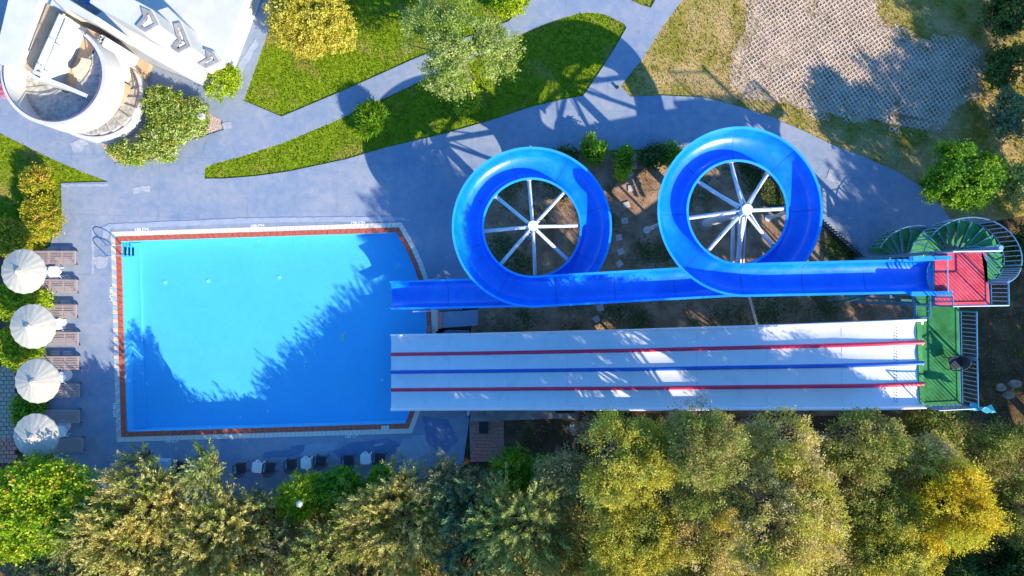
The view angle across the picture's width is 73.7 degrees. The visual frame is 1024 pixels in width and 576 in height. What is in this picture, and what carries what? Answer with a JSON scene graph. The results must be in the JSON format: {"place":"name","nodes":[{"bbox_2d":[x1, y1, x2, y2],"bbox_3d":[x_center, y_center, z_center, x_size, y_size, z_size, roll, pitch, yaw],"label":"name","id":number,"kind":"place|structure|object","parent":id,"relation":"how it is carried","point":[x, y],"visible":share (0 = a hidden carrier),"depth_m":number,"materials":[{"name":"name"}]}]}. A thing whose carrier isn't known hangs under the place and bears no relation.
{"place":"outdoors","nodes":[
{"label":"outdoors","id":0,"kind":"place"},
{"bbox_2d":[0,367,17,437],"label":"brick path","id":1,"kind":"structure","parent":0,"point":[7,385],"depth_m":33.01,"materials":[{"name":"grey brick"}]},
{"bbox_2d":[0,438,17,462],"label":"brick path","id":2,"kind":"structure","parent":0,"point":[8,447],"depth_m":33.01,"materials":[{"name":"grey brick"}]},
{"bbox_2d":[0,133,107,250],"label":"lawn","id":3,"kind":"structure","parent":0,"point":[62,172],"depth_m":33.06,"materials":[{"name":"green plant"}]},
{"bbox_2d":[0,214,36,256],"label":"autumn bush","id":4,"kind":"object","parent":3,"relation":"on","point":[10,233],"visible":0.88,"depth_m":32.26,"materials":[{"name":"green plant"}]},
{"bbox_2d":[17,162,56,198],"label":"autumn bush","id":5,"kind":"object","parent":3,"relation":"on","point":[31,184],"visible":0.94,"depth_m":32.24,"materials":[{"name":"yellow plant"}]},
{"bbox_2d":[17,192,67,244],"bbox_3d":[-22.237,-3.264,32.400,2.354,1.352,2.577,0,90,0],"label":"autumn bush","id":6,"kind":"object","parent":3,"relation":"on","point":[46,208],"visible":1,"depth_m":32.10,"materials":[{"name":"yellow plant"}]},
{"bbox_2d":[244,0,521,115],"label":"lawn","id":7,"kind":"structure","parent":0,"point":[280,71],"depth_m":33.06,"materials":[{"name":"green plant"}]},
{"bbox_2d":[262,0,361,60],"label":"golden bush","id":8,"kind":"object","parent":7,"relation":"on","point":[318,30],"visible":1,"depth_m":31.48,"materials":[{"name":"yellow plant"}]},
{"bbox_2d":[489,0,530,18],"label":"lime bush","id":9,"kind":"object","parent":7,"relation":"on","point":[501,7],"visible":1,"depth_m":32.15,"materials":[{"name":"green plant"}]},
{"bbox_2d":[204,12,625,178],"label":"lawn","id":10,"kind":"structure","parent":0,"point":[498,112],"depth_m":33.06,"materials":[{"name":"green plant"}]},
{"bbox_2d":[351,97,392,141],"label":"spiky plant","id":11,"kind":"object","parent":10,"relation":"on","point":[369,114],"visible":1,"depth_m":32.19,"materials":[{"name":"green plant"}]},
{"bbox_2d":[398,0,526,106],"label":"weeping tree","id":12,"kind":"object","parent":10,"relation":"on","point":[486,37],"visible":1,"depth_m":28.80,"materials":[{"name":"green plant"}]},
{"bbox_2d":[449,80,487,120],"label":"lawn shrub","id":13,"kind":"object","parent":10,"relation":"on","point":[468,105],"visible":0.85,"depth_m":32.18,"materials":[{"name":"green plant"}]},
{"bbox_2d":[0,216,1023,575],"bbox_3d":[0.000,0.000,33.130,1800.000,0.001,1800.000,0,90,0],"label":"ground","id":14,"kind":"structure","parent":0,"point":[1000,322],"depth_m":33.13,"materials":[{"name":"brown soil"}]},
{"bbox_2d":[0,283,41,323],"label":"hedge","id":15,"kind":"object","parent":14,"relation":"on","point":[8,303],"visible":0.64,"depth_m":32.18,"materials":[{"name":"green plant"}]},
{"bbox_2d":[0,327,46,373],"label":"hedge","id":16,"kind":"object","parent":14,"relation":"on","point":[9,345],"visible":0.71,"depth_m":32.23,"materials":[{"name":"green plant"}]},
{"bbox_2d":[0,449,101,567],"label":"flowering bush","id":17,"kind":"object","parent":14,"relation":"on","point":[39,487],"visible":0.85,"depth_m":29.78,"materials":[{"name":"green plant"}]},
{"bbox_2d":[30,508,100,571],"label":"feathery tree","id":18,"kind":"object","parent":14,"relation":"on","point":[68,551],"visible":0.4,"depth_m":29.58,"materials":[{"name":"green plant"}]},
{"bbox_2d":[49,493,185,575],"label":"feathery tree","id":19,"kind":"object","parent":14,"relation":"on","point":[134,566],"visible":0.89,"depth_m":29.22,"materials":[{"name":"green plant"}]},
{"bbox_2d":[69,456,195,563],"bbox_3d":[-16.484,9.728,30.854,5.656,4.625,4.863,0,90,0],"label":"feathery tree","id":20,"kind":"object","parent":14,"relation":"on","point":[156,494],"visible":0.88,"depth_m":29.65,"materials":[{"name":"green plant"}]},
{"bbox_2d":[109,440,160,488],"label":"feathery tree","id":21,"kind":"object","parent":14,"relation":"on","point":[146,455],"visible":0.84,"depth_m":30.49,"materials":[{"name":"green plant"}]},
{"bbox_2d":[167,437,235,504],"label":"feathery tree","id":22,"kind":"object","parent":14,"relation":"on","point":[212,467],"visible":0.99,"depth_m":29.72,"materials":[{"name":"green plant"}]},
{"bbox_2d":[150,476,280,575],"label":"feathery tree","id":23,"kind":"object","parent":14,"relation":"on","point":[220,543],"visible":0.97,"depth_m":29.55,"materials":[{"name":"green plant"}]},
{"bbox_2d":[209,483,283,542],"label":"feathery tree","id":24,"kind":"object","parent":14,"relation":"on","point":[261,502],"visible":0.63,"depth_m":30.96,"materials":[{"name":"green plant"}]},
{"bbox_2d":[225,511,315,575],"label":"feathery tree","id":25,"kind":"object","parent":14,"relation":"on","point":[283,547],"visible":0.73,"depth_m":30.20,"materials":[{"name":"green plant"}]},
{"bbox_2d":[274,517,358,575],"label":"feathery tree","id":26,"kind":"object","parent":14,"relation":"on","point":[320,568],"visible":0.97,"depth_m":29.93,"materials":[{"name":"green plant"}]},
{"bbox_2d":[316,447,475,575],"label":"feathery tree","id":27,"kind":"object","parent":14,"relation":"on","point":[363,515],"visible":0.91,"depth_m":29.81,"materials":[{"name":"green plant"}]},
{"bbox_2d":[408,445,480,519],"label":"olive tree","id":28,"kind":"object","parent":14,"relation":"on","point":[446,466],"visible":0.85,"depth_m":29.30,"materials":[{"name":"green plant"}]},
{"bbox_2d":[428,511,502,575],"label":"feathery tree","id":29,"kind":"object","parent":14,"relation":"on","point":[457,564],"visible":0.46,"depth_m":29.29,"materials":[{"name":"green plant"}]},
{"bbox_2d":[429,462,506,549],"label":"feathery tree","id":30,"kind":"object","parent":14,"relation":"on","point":[453,522],"visible":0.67,"depth_m":29.03,"materials":[{"name":"green plant"}]},
{"bbox_2d":[0,0,950,504],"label":"pool deck","id":31,"kind":"structure","parent":14,"relation":"on","point":[868,202],"depth_m":33.00,"materials":[{"name":"paint"}]},
{"bbox_2d":[1,249,49,293],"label":"parasol","id":32,"kind":"object","parent":31,"relation":"on","point":[23,271],"visible":0.98,"depth_m":30.74,"materials":[{"name":"fabric"}]},
{"bbox_2d":[4,395,48,427],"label":"shrub","id":33,"kind":"object","parent":31,"relation":"on","point":[22,408],"visible":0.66,"depth_m":32.43,"materials":[{"name":"green plant"}]},
{"bbox_2d":[34,251,77,264],"bbox_3d":[-21.906,-1.454,32.833,2.020,0.334,0.670,0,90,0],"label":"sun lounger","id":34,"kind":"object","parent":31,"relation":"on","point":[49,257],"visible":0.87,"depth_m":32.67,"materials":[{"name":"brown plastic"}]},
{"bbox_2d":[41,279,78,292],"bbox_3d":[-21.844,-0.093,32.833,2.020,0.334,0.670,1,90,0],"label":"sun lounger","id":35,"kind":"object","parent":31,"relation":"on","point":[50,285],"visible":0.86,"depth_m":32.67,"materials":[{"name":"brown plastic"}]},
{"bbox_2d":[42,355,80,369],"bbox_3d":[-21.767,3.589,32.833,2.020,0.334,0.670,0,90,0],"label":"sun lounger","id":36,"kind":"object","parent":31,"relation":"on","point":[64,362],"visible":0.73,"depth_m":32.67,"materials":[{"name":"brown plastic"}]},
{"bbox_2d":[56,318,66,328],"bbox_3d":[-21.824,1.701,32.825,0.600,0.350,0.600,0,90,0],"label":"white drum","id":37,"kind":"object","parent":31,"relation":"on","point":[64,322],"visible":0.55,"depth_m":32.90,"materials":[{"name":"plastic"}]},
{"bbox_2d":[9,304,56,348],"bbox_3d":[-21.690,1.724,31.686,2.048,2.630,2.017,-40,92,-1],"label":"parasol","id":38,"kind":"object","parent":37,"relation":"in","point":[31,326],"visible":0.99,"depth_m":30.74,"materials":[{"name":"fabric"}]},
{"bbox_2d":[42,408,81,422],"bbox_3d":[-21.720,6.157,32.833,2.020,0.334,0.670,0,90,0],"label":"sun lounger","id":39,"kind":"object","parent":31,"relation":"on","point":[64,420],"visible":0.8,"depth_m":32.67,"materials":[{"name":"black plastic"}]},
{"bbox_2d":[58,423,70,429],"bbox_3d":[-21.622,6.631,32.825,0.600,0.350,0.600,0,90,0],"label":"white drum","id":40,"kind":"object","parent":31,"relation":"on","point":[66,424],"visible":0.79,"depth_m":32.90,"materials":[{"name":"plastic"}]},
{"bbox_2d":[13,413,65,456],"bbox_3d":[-21.515,6.661,31.685,2.017,2.630,2.048,-12,91,0],"label":"parasol","id":41,"kind":"object","parent":40,"relation":"in","point":[38,432],"visible":0.98,"depth_m":30.73,"materials":[{"name":"fabric"}]},
{"bbox_2d":[60,370,71,380],"bbox_3d":[-21.550,4.181,32.825,0.600,0.350,0.600,0,90,0],"label":"white drum","id":42,"kind":"object","parent":31,"relation":"on","point":[69,375],"visible":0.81,"depth_m":32.90,"materials":[{"name":"plastic"}]},
{"bbox_2d":[15,358,66,403],"bbox_3d":[-21.457,4.195,31.685,2.017,2.630,2.048,19,91,0],"label":"parasol","id":43,"kind":"object","parent":42,"relation":"in","point":[37,380],"visible":1,"depth_m":30.74,"materials":[{"name":"fabric"}]},
{"bbox_2d":[52,436,84,451],"bbox_3d":[-21.566,7.519,32.833,2.020,0.334,0.670,-1,90,0],"label":"sun lounger","id":44,"kind":"object","parent":31,"relation":"on","point":[70,449],"visible":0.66,"depth_m":32.67,"materials":[{"name":"black plastic"}]},
{"bbox_2d":[0,0,152,143],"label":"terrace house","id":45,"kind":"structure","parent":31,"relation":"on","point":[84,63],"depth_m":30.02,"materials":[{"name":"white paint"}]},
{"bbox_2d":[102,88,222,162],"bbox_3d":[-17.192,-8.103,33.055,6.037,0.001,3.451,-22,90,0],"label":"gravel bed","id":46,"kind":"object","parent":31,"relation":"on","point":[214,122],"visible":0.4,"depth_m":33.05,"materials":[{"name":"beige gravel"}]},
{"bbox_2d":[104,134,153,168],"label":"hedge","id":47,"kind":"object","parent":46,"relation":"on","point":[124,153],"visible":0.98,"depth_m":32.37,"materials":[{"name":"green plant"}]},
{"bbox_2d":[135,116,186,164],"bbox_3d":[-16.735,-7.155,32.490,2.434,1.177,2.551,18,90,0],"label":"hedge","id":48,"kind":"object","parent":46,"relation":"on","point":[150,141],"visible":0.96,"depth_m":32.27,"materials":[{"name":"green plant"}]},
{"bbox_2d":[138,84,187,124],"bbox_3d":[-16.568,-8.707,32.488,2.255,1.176,2.210,-36,90,0],"label":"hedge","id":49,"kind":"object","parent":46,"relation":"on","point":[152,101],"visible":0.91,"depth_m":32.18,"materials":[{"name":"green plant"}]},
{"bbox_2d":[152,86,210,144],"bbox_3d":[-15.643,-8.204,32.467,2.732,1.219,2.863,0,90,0],"label":"hedge","id":50,"kind":"object","parent":46,"relation":"on","point":[189,121],"visible":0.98,"depth_m":32.22,"materials":[{"name":"green plant"}]},
{"bbox_2d":[72,0,259,88],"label":"hotel building","id":51,"kind":"structure","parent":31,"relation":"on","point":[197,41],"depth_m":31.55,"materials":[{"name":"white paint"}]},
{"bbox_2d":[202,62,242,104],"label":"round bush","id":52,"kind":"object","parent":31,"relation":"on","point":[229,76],"visible":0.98,"depth_m":32.01,"materials":[{"name":"green plant"}]},
{"bbox_2d":[110,222,436,441],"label":"swimming pool","id":53,"kind":"structure","parent":31,"relation":"in","point":[261,364],"depth_m":33.92,"materials":[{"name":"blue liquid"}]},
{"bbox_2d":[272,468,330,525],"bbox_3d":[-9.759,9.653,31.870,3.038,2.403,2.401,-40,90,0],"label":"lime bush","id":54,"kind":"object","parent":31,"relation":"on","point":[306,494],"visible":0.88,"depth_m":31.31,"materials":[{"name":"green plant"}]},
{"bbox_2d":[311,463,365,523],"bbox_3d":[-8.120,9.594,31.912,2.872,2.320,2.940,0,90,0],"label":"green bush","id":55,"kind":"object","parent":31,"relation":"on","point":[331,481],"visible":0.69,"depth_m":31.34,"materials":[{"name":"green plant"}]},
{"bbox_2d":[360,461,409,506],"bbox_3d":[-5.803,9.472,31.982,2.679,2.175,2.516,32,90,0],"label":"green bush","id":56,"kind":"object","parent":31,"relation":"on","point":[374,472],"visible":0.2,"depth_m":31.44,"materials":[{"name":"green plant"}]},
{"bbox_2d":[413,278,477,331],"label":"slide plinth","id":57,"kind":"structure","parent":31,"relation":"on","point":[447,319],"depth_m":32.78,"materials":[{"name":"paint"}]},
{"bbox_2d":[469,420,503,461],"bbox_3d":[-1.222,7.379,33.030,1.702,0.062,2.073,0,90,0],"label":"paver pad","id":58,"kind":"object","parent":31,"relation":"on","point":[490,443],"visible":0.97,"depth_m":33.01,"materials":[{"name":"grey concrete"}]},
{"bbox_2d":[467,411,577,421],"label":"pump plinth","id":59,"kind":"structure","parent":31,"relation":"on","point":[498,415],"depth_m":32.88,"materials":[{"name":"grey concrete"}]},
{"bbox_2d":[868,217,1022,282],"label":"spiral stair","id":60,"kind":"object","parent":31,"relation":"on","point":[927,238],"visible":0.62,"depth_m":28.34,"materials":[{"name":"green metal"}]},
{"bbox_2d":[487,444,533,496],"bbox_3d":[-0.010,8.512,31.929,2.318,2.283,2.526,0,90,0],"label":"green bush","id":61,"kind":"object","parent":14,"relation":"on","point":[513,459],"visible":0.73,"depth_m":31.40,"materials":[{"name":"green plant"}]},
{"bbox_2d":[9,434,1023,575],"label":"undergrowth","id":62,"kind":"object","parent":14,"relation":"on","point":[60,573],"visible":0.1,"depth_m":32.87,"materials":[{"name":"green plant"}]},
{"bbox_2d":[458,461,583,575],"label":"feathery tree","id":63,"kind":"object","parent":14,"relation":"on","point":[525,513],"visible":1,"depth_m":27.92,"materials":[{"name":"green plant"}]},
{"bbox_2d":[518,452,553,497],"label":"green bush","id":64,"kind":"object","parent":14,"relation":"on","point":[530,472],"visible":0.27,"depth_m":31.36,"materials":[{"name":"green plant"}]},
{"bbox_2d":[528,442,591,509],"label":"olive tree","id":65,"kind":"object","parent":14,"relation":"on","point":[550,469],"visible":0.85,"depth_m":27.92,"materials":[{"name":"green plant"}]},
{"bbox_2d":[535,506,605,575],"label":"olive tree","id":66,"kind":"object","parent":14,"relation":"on","point":[568,525],"visible":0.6,"depth_m":28.92,"materials":[{"name":"green plant"}]},
{"bbox_2d":[563,411,609,447],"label":"dry shrub","id":67,"kind":"object","parent":14,"relation":"on","point":[583,423],"visible":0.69,"depth_m":31.61,"materials":[{"name":"grey plant"}]},
{"bbox_2d":[575,407,683,513],"bbox_3d":[4.531,6.505,28.502,4.286,9.325,3.992,0,90,0],"label":"yellow tree","id":68,"kind":"object","parent":14,"relation":"on","point":[640,447],"visible":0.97,"depth_m":25.25,"materials":[{"name":"green plant"}]},
{"bbox_2d":[571,480,691,575],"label":"yellow tree","id":69,"kind":"object","parent":14,"relation":"on","point":[652,552],"visible":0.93,"depth_m":26.27,"materials":[{"name":"green plant"}]},
{"bbox_2d":[661,460,741,524],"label":"olive tree","id":70,"kind":"object","parent":14,"relation":"on","point":[695,502],"visible":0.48,"depth_m":25.20,"materials":[{"name":"green plant"}]},
{"bbox_2d":[657,494,750,575],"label":"tan tree","id":71,"kind":"object","parent":14,"relation":"on","point":[701,533],"visible":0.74,"depth_m":26.41,"materials":[{"name":"green plant"}]},
{"bbox_2d":[660,393,756,496],"bbox_3d":[7.016,5.851,27.961,3.290,10.408,3.863,0,90,0],"label":"olive tree","id":72,"kind":"object","parent":14,"relation":"on","point":[695,440],"visible":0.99,"depth_m":23.90,"materials":[{"name":"green plant"}]},
{"bbox_2d":[722,403,827,496],"bbox_3d":[10.112,5.990,28.588,3.298,9.151,3.262,0,90,0],"label":"tan tree","id":73,"kind":"object","parent":14,"relation":"on","point":[761,428],"visible":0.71,"depth_m":25.53,"materials":[{"name":"green plant"}]},
{"bbox_2d":[721,437,856,575],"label":"tan tree","id":74,"kind":"object","parent":14,"relation":"on","point":[783,551],"visible":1,"depth_m":24.34,"materials":[{"name":"green plant"}]},
{"bbox_2d":[779,403,915,495],"bbox_3d":[13.323,6.198,28.903,4.009,8.522,3.302,-41,90,0],"label":"olive tree","id":75,"kind":"object","parent":14,"relation":"on","point":[861,446],"visible":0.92,"depth_m":25.78,"materials":[{"name":"green plant"}]},
{"bbox_2d":[811,455,909,535],"bbox_3d":[13.773,8.091,29.333,3.700,7.659,3.154,0,90,0],"label":"olive tree","id":76,"kind":"object","parent":14,"relation":"on","point":[857,499],"visible":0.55,"depth_m":26.23,"materials":[{"name":"green plant"}]},
{"bbox_2d":[813,488,949,575],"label":"yellow tree","id":77,"kind":"object","parent":14,"relation":"on","point":[913,559],"visible":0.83,"depth_m":25.98,"materials":[{"name":"green plant"}]},
{"bbox_2d":[877,428,968,505],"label":"tan tree","id":78,"kind":"object","parent":14,"relation":"on","point":[927,451],"visible":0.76,"depth_m":26.48,"materials":[{"name":"green plant"}]},
{"bbox_2d":[886,531,982,575],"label":"olive tree","id":79,"kind":"object","parent":14,"relation":"on","point":[961,566],"visible":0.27,"depth_m":28.00,"materials":[{"name":"green plant"}]},
{"bbox_2d":[874,450,1017,564],"bbox_3d":[16.735,8.224,28.845,3.796,8.634,3.841,-21,90,0],"label":"amber tree","id":80,"kind":"object","parent":14,"relation":"on","point":[979,521],"visible":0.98,"depth_m":25.47,"materials":[{"name":"yellow plant"}]},
{"bbox_2d":[940,531,1023,575],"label":"dark tree","id":81,"kind":"object","parent":14,"relation":"on","point":[1007,560],"visible":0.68,"depth_m":28.53,"materials":[{"name":"green plant"}]},
{"bbox_2d":[959,414,1023,507],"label":"dark tree","id":82,"kind":"object","parent":14,"relation":"on","point":[1001,448],"visible":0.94,"depth_m":27.69,"materials":[{"name":"green plant"}]},
{"bbox_2d":[966,478,1023,550],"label":"dark tree","id":83,"kind":"object","parent":14,"relation":"on","point":[1015,536],"visible":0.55,"depth_m":27.64,"materials":[{"name":"green plant"}]},
{"bbox_2d":[1000,217,1023,271],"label":"dark bush","id":84,"kind":"object","parent":14,"relation":"on","point":[1018,236],"visible":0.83,"depth_m":31.25,"materials":[{"name":"green plant"}]},
{"bbox_2d":[471,150,960,415],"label":"garden soil","id":85,"kind":"structure","parent":0,"point":[670,310],"depth_m":33.05,"materials":[{"name":"brown soil"}]},
{"bbox_2d":[578,131,611,167],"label":"garden shrub","id":86,"kind":"object","parent":85,"relation":"on","point":[596,155],"visible":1,"depth_m":32.18,"materials":[{"name":"green plant"}]},
{"bbox_2d":[610,141,639,171],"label":"garden shrub","id":87,"kind":"object","parent":85,"relation":"on","point":[626,153],"visible":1,"depth_m":32.29,"materials":[{"name":"green plant"}]},
{"bbox_2d":[634,141,674,176],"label":"garden shrub","id":88,"kind":"object","parent":85,"relation":"on","point":[651,155],"visible":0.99,"depth_m":32.23,"materials":[{"name":"green plant"}]},
{"bbox_2d":[390,318,926,410],"bbox_3d":[5.510,3.601,30.347,22.763,5.425,3.773,-2,90,0],"label":"racing slide","id":89,"kind":"object","parent":85,"relation":"on","point":[836,366],"visible":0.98,"depth_m":30.37,"materials":[{"name":"white plastic"}]},
{"bbox_2d":[390,126,952,324],"bbox_3d":[5.698,-2.363,29.537,23.039,7.111,8.492,0,90,0],"label":"water slide","id":90,"kind":"object","parent":85,"relation":"on","point":[782,266],"visible":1,"depth_m":29.09,"materials":[{"name":"blue plastic"}]},
{"bbox_2d":[484,136,911,417],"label":"garden weeds","id":91,"kind":"object","parent":85,"relation":"on","point":[777,197],"visible":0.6,"depth_m":33.03,"materials":[{"name":"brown plant"}]},
{"bbox_2d":[826,250,1009,410],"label":"slide tower","id":92,"kind":"structure","parent":85,"relation":"on","point":[937,332],"depth_m":27.86,"materials":[{"name":"green metal"}]},
{"bbox_2d":[942,354,971,371],"bbox_3d":[17.908,2.982,27.446,0.604,0.871,0.639,-15,90,0],"label":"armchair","id":93,"kind":"object","parent":92,"relation":"on","point":[959,361],"visible":1,"depth_m":27.44,"materials":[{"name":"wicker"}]},
{"bbox_2d":[876,405,982,453],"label":"yellow tree","id":94,"kind":"object","parent":85,"relation":"on","point":[918,422],"visible":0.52,"depth_m":28.15,"materials":[{"name":"green plant"}]},
{"bbox_2d":[621,0,1023,223],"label":"dry lawn","id":95,"kind":"structure","parent":0,"point":[653,76],"depth_m":33.06,"materials":[{"name":"green plant"}]},
{"bbox_2d":[914,137,1010,213],"bbox_3d":[20.060,-4.875,31.000,3.751,4.327,3.249,14,90,0],"label":"leafy tree","id":96,"kind":"object","parent":95,"relation":"on","point":[947,180],"visible":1,"depth_m":29.76,"materials":[{"name":"green plant"}]},
{"bbox_2d":[975,0,1023,40],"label":"dark bush","id":97,"kind":"object","parent":95,"relation":"on","point":[1007,16],"visible":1,"depth_m":31.39,"materials":[{"name":"green plant"}]},
{"bbox_2d":[979,38,1023,91],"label":"dark bush","id":98,"kind":"object","parent":95,"relation":"on","point":[1001,62],"visible":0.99,"depth_m":31.60,"materials":[{"name":"green plant"}]},
{"bbox_2d":[982,83,1023,143],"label":"dark bush","id":99,"kind":"object","parent":95,"relation":"on","point":[1006,122],"visible":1,"depth_m":31.22,"materials":[{"name":"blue plant"}]},
{"bbox_2d":[988,158,1023,211],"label":"pale bush","id":100,"kind":"object","parent":95,"relation":"on","point":[1015,181],"visible":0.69,"depth_m":30.78,"materials":[{"name":"green plant"}]},
{"bbox_2d":[729,0,988,132],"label":"sandy soil","id":101,"kind":"structure","parent":0,"point":[809,12],"depth_m":33.05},
{"bbox_2d":[728,0,984,135],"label":"lattice pavers","id":102,"kind":"object","parent":101,"relation":"on","point":[875,57],"visible":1,"depth_m":33.02,"materials":[{"name":"concrete"}]},
{"bbox_2d":[716,0,998,144],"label":"tufts in lattice","id":103,"kind":"object","parent":101,"relation":"on","point":[859,68],"visible":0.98,"depth_m":33.03,"materials":[{"name":"green plant"}]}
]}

